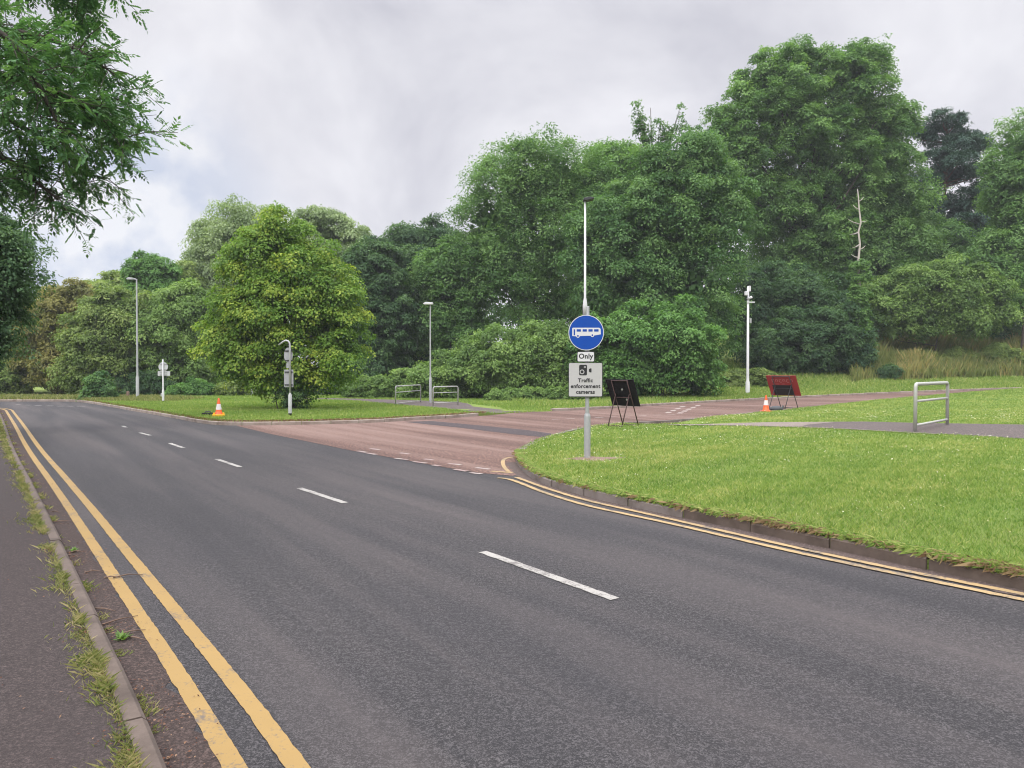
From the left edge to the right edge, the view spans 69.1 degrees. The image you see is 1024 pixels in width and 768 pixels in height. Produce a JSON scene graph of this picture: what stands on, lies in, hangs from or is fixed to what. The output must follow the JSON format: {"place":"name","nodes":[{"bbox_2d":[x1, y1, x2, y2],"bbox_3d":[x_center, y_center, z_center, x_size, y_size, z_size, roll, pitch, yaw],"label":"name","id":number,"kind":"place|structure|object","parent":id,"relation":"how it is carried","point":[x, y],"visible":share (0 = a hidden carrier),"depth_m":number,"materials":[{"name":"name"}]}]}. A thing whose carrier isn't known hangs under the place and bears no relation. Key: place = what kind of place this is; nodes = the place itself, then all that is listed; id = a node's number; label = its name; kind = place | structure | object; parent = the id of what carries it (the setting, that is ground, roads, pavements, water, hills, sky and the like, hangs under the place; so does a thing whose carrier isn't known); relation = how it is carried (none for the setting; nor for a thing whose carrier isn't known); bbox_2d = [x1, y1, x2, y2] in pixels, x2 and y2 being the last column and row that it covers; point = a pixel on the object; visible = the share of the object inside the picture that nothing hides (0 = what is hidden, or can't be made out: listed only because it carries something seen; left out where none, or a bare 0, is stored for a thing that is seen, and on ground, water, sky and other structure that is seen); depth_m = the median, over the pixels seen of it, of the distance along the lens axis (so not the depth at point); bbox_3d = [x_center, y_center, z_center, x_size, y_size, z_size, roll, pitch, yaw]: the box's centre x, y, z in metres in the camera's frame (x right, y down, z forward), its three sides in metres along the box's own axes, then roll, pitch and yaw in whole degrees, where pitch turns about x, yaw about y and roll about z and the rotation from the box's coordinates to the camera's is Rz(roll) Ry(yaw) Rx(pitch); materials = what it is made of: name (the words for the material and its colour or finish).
{"place":"outdoors","nodes":[
{"label":"outdoors","id":0,"kind":"place"},
{"bbox_2d":[0,438,135,767],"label":"footway","id":1,"kind":"structure","parent":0,"point":[36,679],"depth_m":4.10,"materials":[{"name":"grey asphalt"}]},
{"bbox_2d":[0,193,61,373],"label":"broadleaf tree","id":2,"kind":"object","parent":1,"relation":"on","point":[17,255],"visible":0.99,"depth_m":19.34,"materials":[{"name":"green plant"}]},
{"bbox_2d":[0,0,191,257],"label":"ash tree","id":3,"kind":"object","parent":1,"relation":"on","point":[103,112],"visible":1,"depth_m":8.95,"materials":[{"name":"green plant"}]},
{"bbox_2d":[265,397,527,412],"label":"path","id":4,"kind":"structure","parent":0,"point":[461,405],"depth_m":36.50,"materials":[{"name":"grey asphalt"}]},
{"bbox_2d":[395,384,420,404],"bbox_3d":[-5.185,0.596,37.353,0.060,1.095,3.874,0,1,11],"label":"guard rail","id":5,"kind":"object","parent":4,"relation":"on","point":[407,391],"visible":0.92,"depth_m":36.97,"materials":[{"name":"silver metal"}]},
{"bbox_2d":[432,386,458,405],"bbox_3d":[-3.178,0.638,35.707,0.060,1.084,1.738,1,1,40],"label":"guard rail","id":6,"kind":"object","parent":4,"relation":"on","point":[433,392],"visible":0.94,"depth_m":35.66,"materials":[{"name":"silver metal"}]},
{"bbox_2d":[0,401,1023,767],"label":"road","id":7,"kind":"structure","parent":0,"point":[388,613],"depth_m":5.07,"materials":[{"name":"grey asphalt"}]},
{"bbox_2d":[0,413,166,767],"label":"footway kerb","id":8,"kind":"structure","parent":7,"relation":"on","point":[147,743],"depth_m":4.32,"materials":[{"name":"concrete"}]},
{"bbox_2d":[0,413,167,767],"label":"kerb weeds","id":9,"kind":"object","parent":7,"relation":"on","point":[97,660],"visible":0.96,"depth_m":4.40,"materials":[{"name":"green plant"}]},
{"bbox_2d":[0,409,221,767],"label":"channel dirt","id":10,"kind":"structure","parent":7,"relation":"on","point":[150,668],"depth_m":4.41,"materials":[{"name":"soil"}]},
{"bbox_2d":[52,511,145,639],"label":"twig litter","id":11,"kind":"object","parent":10,"relation":"on","point":[107,608],"visible":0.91,"depth_m":5.28,"materials":[{"name":"brown wood"}]},
{"bbox_2d":[113,629,132,640],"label":"weed plant","id":12,"kind":"object","parent":10,"relation":"on","point":[121,636],"visible":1,"depth_m":4.72,"materials":[{"name":"green plant"}]},
{"bbox_2d":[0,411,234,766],"bbox_3d":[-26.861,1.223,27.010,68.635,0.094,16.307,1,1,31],"label":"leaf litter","id":13,"kind":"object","parent":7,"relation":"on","point":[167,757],"visible":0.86,"depth_m":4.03,"materials":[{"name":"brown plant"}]},
{"bbox_2d":[2,408,310,767],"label":"yellow lines","id":14,"kind":"object","parent":7,"relation":"on","point":[274,735],"visible":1,"depth_m":4.50,"materials":[{"name":"paint"}]},
{"bbox_2d":[0,399,478,425],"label":"kerb","id":15,"kind":"structure","parent":7,"relation":"on","point":[272,423],"depth_m":25.95,"materials":[{"name":"concrete"}]},
{"bbox_2d":[35,405,618,599],"bbox_3d":[-11.523,1.326,22.923,2.664,0.001,42.483,-1,1,-39],"label":"line","id":16,"kind":"object","parent":7,"relation":"on","point":[564,580],"visible":0.98,"depth_m":6.42,"materials":[{"name":"white paint"}]},
{"bbox_2d":[492,457,1023,600],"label":"faded yellow lines","id":17,"kind":"object","parent":7,"relation":"on","point":[856,560],"visible":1,"depth_m":7.17,"materials":[{"name":"paint"}]},
{"bbox_2d":[506,462,1023,595],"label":"channel dust","id":18,"kind":"object","parent":7,"relation":"on","point":[517,469],"visible":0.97,"depth_m":7.44,"materials":[{"name":"soil"}]},
{"bbox_2d":[516,392,1023,590],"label":"verge kerb","id":19,"kind":"structure","parent":7,"relation":"on","point":[978,574],"depth_m":7.39,"materials":[{"name":"concrete"}]},
{"bbox_2d":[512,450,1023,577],"bbox_3d":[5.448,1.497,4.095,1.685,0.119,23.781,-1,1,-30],"label":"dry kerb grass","id":20,"kind":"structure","parent":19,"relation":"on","point":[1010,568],"depth_m":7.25,"materials":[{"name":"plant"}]},
{"bbox_2d":[0,0,1023,363],"label":"sky","id":21,"kind":"structure","parent":0,"point":[371,111],"materials":[{"name":"white"}]},
{"bbox_2d":[19,336,1021,424],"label":"grass verge","id":22,"kind":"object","parent":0,"point":[38,390],"depth_m":49.23,"materials":[{"name":"green plant"}]},
{"bbox_2d":[0,348,34,394],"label":"broadleaf tree","id":23,"kind":"object","parent":22,"relation":"on","point":[11,382],"visible":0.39,"depth_m":53.02,"materials":[{"name":"green plant"}]},
{"bbox_2d":[4,277,108,393],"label":"bronze leaved tree","id":24,"kind":"object","parent":22,"relation":"on","point":[63,299],"visible":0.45,"depth_m":52.58,"materials":[{"name":"green plant"}]},
{"bbox_2d":[13,279,117,338],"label":"broadleaf tree","id":25,"kind":"object","parent":22,"relation":"on","point":[108,282],"visible":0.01,"depth_m":57.38,"materials":[{"name":"green plant"}]},
{"bbox_2d":[4,278,128,390],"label":"broadleaf tree","id":26,"kind":"object","parent":22,"relation":"on","point":[86,280],"depth_m":61.28,"materials":[{"name":"green plant"}]},
{"bbox_2d":[75,370,119,400],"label":"bush","id":27,"kind":"object","parent":22,"relation":"on","point":[99,384],"visible":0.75,"depth_m":42.46,"materials":[{"name":"green plant"}]},
{"bbox_2d":[40,283,155,394],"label":"broadleaf tree","id":28,"kind":"object","parent":22,"relation":"on","point":[93,334],"visible":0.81,"depth_m":50.45,"materials":[{"name":"green plant"}]},
{"bbox_2d":[0,393,204,400],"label":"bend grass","id":29,"kind":"structure","parent":22,"relation":"on","point":[142,397],"depth_m":43.05,"materials":[{"name":"green plant"}]},
{"bbox_2d":[126,277,138,396],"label":"lamp column","id":30,"kind":"structure","parent":22,"relation":"on","point":[137,376],"depth_m":45.78,"materials":[{"name":"grey metal"}]},
{"bbox_2d":[105,367,178,394],"bbox_3d":[-25.712,0.032,51.004,5.801,2.719,3.004,0,1,0],"label":"bush","id":31,"kind":"object","parent":22,"relation":"on","point":[150,382],"visible":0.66,"depth_m":50.13,"materials":[{"name":"green plant"}]},
{"bbox_2d":[119,250,182,300],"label":"broadleaf tree","id":32,"kind":"object","parent":22,"relation":"on","point":[152,271],"visible":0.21,"depth_m":58.56,"materials":[{"name":"green plant"}]},
{"bbox_2d":[93,259,214,303],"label":"broadleaf tree","id":33,"kind":"object","parent":22,"relation":"on","point":[113,275],"visible":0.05,"depth_m":61.99,"materials":[{"name":"green plant"}]},
{"bbox_2d":[158,359,169,400],"bbox_3d":[-18.367,-0.101,39.203,0.654,2.454,0.138,0,1,0],"label":"sign post","id":34,"kind":"object","parent":22,"relation":"on","point":[163,368],"visible":0.92,"depth_m":39.23,"materials":[{"name":"grey metal"}]},
{"bbox_2d":[113,277,224,392],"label":"broadleaf tree","id":35,"kind":"object","parent":22,"relation":"on","point":[178,312],"visible":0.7,"depth_m":51.14,"materials":[{"name":"green plant"}]},
{"bbox_2d":[164,376,216,395],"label":"bush","id":36,"kind":"object","parent":22,"relation":"on","point":[193,386],"visible":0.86,"depth_m":49.52,"materials":[{"name":"green plant"}]},
{"bbox_2d":[212,398,224,416],"bbox_3d":[-10.392,0.838,26.365,0.417,0.680,0.417,0,1,-20],"label":"traffic cone","id":37,"kind":"object","parent":22,"relation":"on","point":[218,411],"visible":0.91,"depth_m":26.29,"materials":[{"name":"orange plastic"}]},
{"bbox_2d":[212,380,257,395],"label":"bush","id":38,"kind":"object","parent":22,"relation":"on","point":[219,386],"visible":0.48,"depth_m":49.38,"materials":[{"name":"green plant"}]},
{"bbox_2d":[175,193,305,381],"bbox_3d":[-23.884,-7.711,65.595,13.662,17.189,9.820,0,1,0],"label":"willow tree","id":39,"kind":"object","parent":22,"relation":"on","point":[207,240],"visible":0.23,"depth_m":63.67,"materials":[{"name":"green plant"}]},
{"bbox_2d":[186,200,377,408],"bbox_3d":[-9.776,-3.227,31.519,7.903,8.950,4.855,0,1,21],"label":"lime tree","id":40,"kind":"object","parent":22,"relation":"on","point":[321,302],"visible":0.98,"depth_m":30.70,"materials":[{"name":"green plant"}]},
{"bbox_2d":[278,340,292,414],"bbox_3d":[-8.156,-0.136,26.825,0.522,2.930,0.133,0,1,0],"label":"swan neck post","id":41,"kind":"object","parent":22,"relation":"on","point":[288,374],"visible":0.97,"depth_m":26.82,"materials":[{"name":"grey metal"}]},
{"bbox_2d":[86,399,485,421],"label":"kerb grass","id":42,"kind":"structure","parent":22,"relation":"on","point":[273,420],"depth_m":24.99,"materials":[{"name":"green plant"}]},
{"bbox_2d":[271,361,312,408],"bbox_3d":[-9.273,0.279,31.363,1.700,2.655,1.798,0,1,0],"label":"ivy shrub","id":43,"kind":"object","parent":22,"relation":"on","point":[285,393],"visible":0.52,"depth_m":31.08,"materials":[{"name":"green plant"}]},
{"bbox_2d":[232,361,377,394],"bbox_3d":[-14.733,-0.119,51.877,10.818,3.384,3.219,0,1,0],"label":"bush","id":44,"kind":"object","parent":22,"relation":"on","point":[372,374],"visible":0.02,"depth_m":51.52,"materials":[{"name":"green plant"}]},
{"bbox_2d":[288,204,375,342],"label":"willow tree","id":45,"kind":"object","parent":22,"relation":"on","point":[345,232],"visible":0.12,"depth_m":66.29,"materials":[{"name":"green plant"}]},
{"bbox_2d":[63,394,611,421],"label":"island grass","id":46,"kind":"structure","parent":22,"relation":"on","point":[260,410],"depth_m":32.63,"materials":[{"name":"green plant"}]},
{"bbox_2d":[336,367,417,397],"bbox_3d":[-8.127,0.087,45.975,5.672,2.274,2.118,0,1,0],"label":"bush","id":47,"kind":"object","parent":22,"relation":"on","point":[379,386],"visible":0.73,"depth_m":45.43,"materials":[{"name":"green plant"}]},
{"bbox_2d":[335,235,427,378],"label":"broadleaf tree","id":48,"kind":"object","parent":22,"relation":"on","point":[391,307],"visible":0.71,"depth_m":54.48,"materials":[{"name":"green plant"}]},
{"bbox_2d":[379,212,463,369],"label":"broadleaf tree","id":49,"kind":"object","parent":22,"relation":"on","point":[407,239],"visible":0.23,"depth_m":60.32,"materials":[{"name":"green plant"}]},
{"bbox_2d":[423,302,432,402],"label":"lamp column","id":50,"kind":"structure","parent":22,"relation":"on","point":[430,378],"depth_m":38.64,"materials":[{"name":"grey metal"}]},
{"bbox_2d":[403,227,524,363],"bbox_3d":[-4.101,-5.746,57.914,10.155,13.165,7.350,0,1,0],"label":"ash tree","id":51,"kind":"object","parent":22,"relation":"on","point":[457,319],"visible":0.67,"depth_m":55.86,"materials":[{"name":"green plant"}]},
{"bbox_2d":[394,317,595,398],"bbox_3d":[-0.743,-1.001,44.784,12.670,5.967,5.435,0,1,0],"label":"bush","id":52,"kind":"object","parent":22,"relation":"on","point":[477,367],"visible":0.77,"depth_m":43.62,"materials":[{"name":"green plant"}]},
{"bbox_2d":[441,122,625,332],"bbox_3d":[1.805,-9.414,56.602,14.801,20.546,9.134,0,1,0],"label":"ash tree","id":53,"kind":"object","parent":22,"relation":"on","point":[553,189],"visible":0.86,"depth_m":55.10,"materials":[{"name":"green plant"}]},
{"bbox_2d":[483,384,606,400],"bbox_3d":[1.797,0.707,40.995,6.993,1.715,1.766,0,1,0],"label":"bush","id":54,"kind":"object","parent":22,"relation":"on","point":[552,392],"visible":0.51,"depth_m":40.66,"materials":[{"name":"green plant"}]},
{"bbox_2d":[565,136,667,319],"bbox_3d":[9.094,-10.115,59.726,10.020,19.708,7.347,0,1,0],"label":"ash tree","id":55,"kind":"object","parent":22,"relation":"on","point":[624,149],"visible":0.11,"depth_m":57.77,"materials":[{"name":"green plant"}]},
{"bbox_2d":[560,293,729,396],"bbox_3d":[7.713,-1.911,43.730,10.176,6.756,5.771,0,1,0],"label":"bush","id":56,"kind":"object","parent":22,"relation":"on","point":[672,349],"visible":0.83,"depth_m":42.52,"materials":[{"name":"green plant"}]},
{"bbox_2d":[548,125,763,360],"bbox_3d":[9.865,-8.905,51.609,14.776,18.265,8.190,0,1,0],"label":"cherry tree","id":57,"kind":"object","parent":22,"relation":"on","point":[630,254],"visible":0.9,"depth_m":50.20,"materials":[{"name":"green plant"}]},
{"bbox_2d":[629,100,703,159],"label":"cherry tree","id":58,"kind":"object","parent":22,"relation":"on","point":[643,132],"visible":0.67,"depth_m":53.57,"materials":[{"name":"green plant"}]},
{"bbox_2d":[718,367,777,387],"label":"bush","id":59,"kind":"object","parent":22,"relation":"on","point":[757,376],"visible":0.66,"depth_m":49.47,"materials":[{"name":"green plant"}]},
{"bbox_2d":[744,286,754,392],"bbox_3d":[14.723,-2.659,46.170,0.618,6.861,0.453,0,1,20],"label":"camera pole","id":60,"kind":"object","parent":22,"relation":"on","point":[747,382],"visible":0.98,"depth_m":46.22,"materials":[{"name":"white metal"}]},
{"bbox_2d":[509,357,1023,406],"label":"bank grass","id":61,"kind":"structure","parent":22,"relation":"on","point":[962,382],"depth_m":49.23,"materials":[{"name":"green plant"}]},
{"bbox_2d":[721,257,889,362],"bbox_3d":[22.765,-5.431,59.873,14.344,9.772,7.737,0,1,0],"label":"ash tree","id":62,"kind":"object","parent":22,"relation":"on","point":[771,292],"visible":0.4,"depth_m":58.30,"materials":[{"name":"green plant"}]},
{"bbox_2d":[737,300,881,375],"bbox_3d":[22.426,-3.059,55.882,10.968,6.311,5.679,0,1,0],"label":"bush","id":63,"kind":"object","parent":22,"relation":"on","point":[807,342],"visible":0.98,"depth_m":54.36,"materials":[{"name":"green plant"}]},
{"bbox_2d":[698,32,927,288],"bbox_3d":[25.922,-16.711,65.526,20.707,28.447,8.925,0,1,0],"label":"ash tree","id":64,"kind":"object","parent":22,"relation":"on","point":[791,93],"visible":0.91,"depth_m":63.94,"materials":[{"name":"green plant"}]},
{"bbox_2d":[846,189,876,344],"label":"dead tree","id":65,"kind":"object","parent":22,"relation":"on","point":[858,292],"visible":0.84,"depth_m":54.50,"materials":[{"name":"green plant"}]},
{"bbox_2d":[796,158,952,331],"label":"ash tree","id":66,"kind":"object","parent":22,"relation":"on","point":[899,239],"visible":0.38,"depth_m":65.34,"materials":[{"name":"green plant"}]},
{"bbox_2d":[875,362,904,378],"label":"bush","id":67,"kind":"object","parent":22,"relation":"on","point":[885,370],"visible":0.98,"depth_m":53.53,"materials":[{"name":"green plant"}]},
{"bbox_2d":[849,329,1023,381],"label":"rough grass","id":68,"kind":"structure","parent":22,"relation":"on","point":[913,361],"depth_m":57.14,"materials":[{"name":"beige plant"}]},
{"bbox_2d":[862,252,1023,350],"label":"broadleaf tree","id":69,"kind":"object","parent":22,"relation":"on","point":[934,298],"visible":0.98,"depth_m":58.49,"materials":[{"name":"green plant"}]},
{"bbox_2d":[873,185,1023,339],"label":"broadleaf tree","id":70,"kind":"object","parent":22,"relation":"on","point":[955,244],"visible":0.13,"depth_m":69.27,"materials":[{"name":"green plant"}]},
{"bbox_2d":[905,106,1001,241],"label":"pine tree","id":71,"kind":"object","parent":22,"relation":"on","point":[967,142],"visible":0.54,"depth_m":72.63,"materials":[{"name":"green plant"}]},
{"bbox_2d":[942,345,980,360],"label":"bush","id":72,"kind":"object","parent":22,"relation":"on","point":[952,351],"visible":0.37,"depth_m":59.41,"materials":[{"name":"green plant"}]},
{"bbox_2d":[962,199,1004,244],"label":"ash tree","id":73,"kind":"object","parent":22,"relation":"on","point":[983,220],"visible":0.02,"depth_m":74.31,"materials":[{"name":"green plant"}]},
{"bbox_2d":[951,106,1023,348],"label":"ash tree","id":74,"kind":"object","parent":22,"relation":"on","point":[1002,248],"visible":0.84,"depth_m":60.90,"materials":[{"name":"green plant"}]},
{"bbox_2d":[978,341,1023,363],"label":"bush","id":75,"kind":"object","parent":22,"relation":"on","point":[1000,350],"visible":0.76,"depth_m":59.27,"materials":[{"name":"green plant"}]},
{"bbox_2d":[237,390,984,475],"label":"red road","id":76,"kind":"structure","parent":0,"point":[471,450],"depth_m":21.97,"materials":[{"name":"red asphalt"}]},
{"bbox_2d":[411,421,551,436],"bbox_3d":[-0.964,1.329,22.624,1.197,0.001,7.563,-1,1,-36],"label":"road repair patch","id":77,"kind":"object","parent":76,"relation":"on","point":[507,430],"visible":0.86,"depth_m":22.30,"materials":[{"name":"asphalt"}]},
{"bbox_2d":[358,405,699,473],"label":"give way markings","id":78,"kind":"object","parent":76,"relation":"on","point":[683,411],"visible":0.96,"depth_m":15.45,"materials":[{"name":"white paint"}]},
{"bbox_2d":[769,405,783,409],"bbox_3d":[11.052,1.001,31.020,0.725,0.213,0.378,0,1,-17],"label":"sandbag","id":79,"kind":"object","parent":76,"relation":"on","point":[775,408],"visible":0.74,"depth_m":30.86,"materials":[{"name":"grey fabric"}]},
{"bbox_2d":[766,375,800,408],"bbox_3d":[11.690,0.348,32.049,1.141,1.436,1.360,-1,1,-43],"label":"folding road sign","id":80,"kind":"object","parent":76,"relation":"on","point":[786,385],"visible":0.9,"depth_m":32.01,"materials":[{"name":"metal"}]},
{"bbox_2d":[551,387,1020,410],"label":"red road kerb","id":81,"kind":"structure","parent":76,"relation":"on","point":[641,405],"depth_m":42.58,"materials":[{"name":"concrete"}]},
{"bbox_2d":[668,422,831,426],"bbox_3d":[7.271,1.210,21.940,5.658,0.062,2.086,0,1,0],"label":"pale path section","id":82,"kind":"object","parent":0,"point":[798,424],"visible":0.95,"depth_m":22.20,"materials":[{"name":"concrete"}]},
{"bbox_2d":[520,387,1023,569],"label":"grass verge","id":83,"kind":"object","parent":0,"point":[922,507],"depth_m":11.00,"materials":[{"name":"green plant"}]},
{"bbox_2d":[568,197,603,457],"bbox_3d":[1.368,-0.964,13.789,0.653,4.963,0.180,0,1,0],"label":"bus sign post","id":84,"kind":"object","parent":83,"relation":"on","point":[586,334],"visible":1,"depth_m":13.73,"materials":[{"name":"metal"}]},
{"bbox_2d":[566,456,625,460],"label":"bare soil","id":85,"kind":"structure","parent":83,"relation":"on","point":[591,458],"depth_m":13.64,"materials":[{"name":"brown soil"}]},
{"bbox_2d":[606,379,639,426],"bbox_3d":[3.269,0.553,21.926,1.000,1.390,0.823,1,1,44],"label":"folding road sign","id":86,"kind":"object","parent":83,"relation":"on","point":[622,392],"visible":0.92,"depth_m":21.89,"materials":[{"name":"metal"}]},
{"bbox_2d":[762,395,769,411],"bbox_3d":[10.202,0.780,29.877,0.369,0.658,0.368,0,1,-20],"label":"traffic cone","id":87,"kind":"object","parent":83,"relation":"on","point":[766,407],"visible":0.81,"depth_m":29.81,"materials":[{"name":"orange plastic"}]},
{"bbox_2d":[513,448,1023,576],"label":"green kerb grass","id":88,"kind":"structure","parent":83,"relation":"on","point":[906,548],"depth_m":7.78,"materials":[{"name":"green plant"}]},
{"bbox_2d":[524,408,1023,531],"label":"clover flowers","id":89,"kind":"object","parent":83,"relation":"on","point":[814,441],"visible":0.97,"depth_m":17.41,"materials":[{"name":"white plant"}]},
{"bbox_2d":[781,426,937,433],"bbox_3d":[8.874,1.202,19.863,4.488,0.014,0.381,1,1,39],"label":"path edging","id":90,"kind":"object","parent":83,"relation":"on","point":[864,429],"visible":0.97,"depth_m":19.67,"materials":[{"name":"concrete"}]},
{"bbox_2d":[707,421,1023,438],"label":"path","id":91,"kind":"structure","parent":0,"point":[1008,430],"depth_m":20.65,"materials":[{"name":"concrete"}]},
{"bbox_2d":[913,381,948,431],"bbox_3d":[11.635,0.658,20.593,0.092,1.444,3.461,1,1,43],"label":"guard rail","id":92,"kind":"object","parent":91,"relation":"on","point":[915,424],"visible":0.89,"depth_m":20.17,"materials":[{"name":"silver metal"}]},
{"label":"ground","id":93,"kind":"structure","parent":0,"visible":0},
{"bbox_2d":[23,166,1018,386],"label":"distant wood","id":94,"kind":"object","parent":93,"relation":"on","point":[740,249],"visible":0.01,"depth_m":85.60,"materials":[{"name":"green plant"}]}
]}

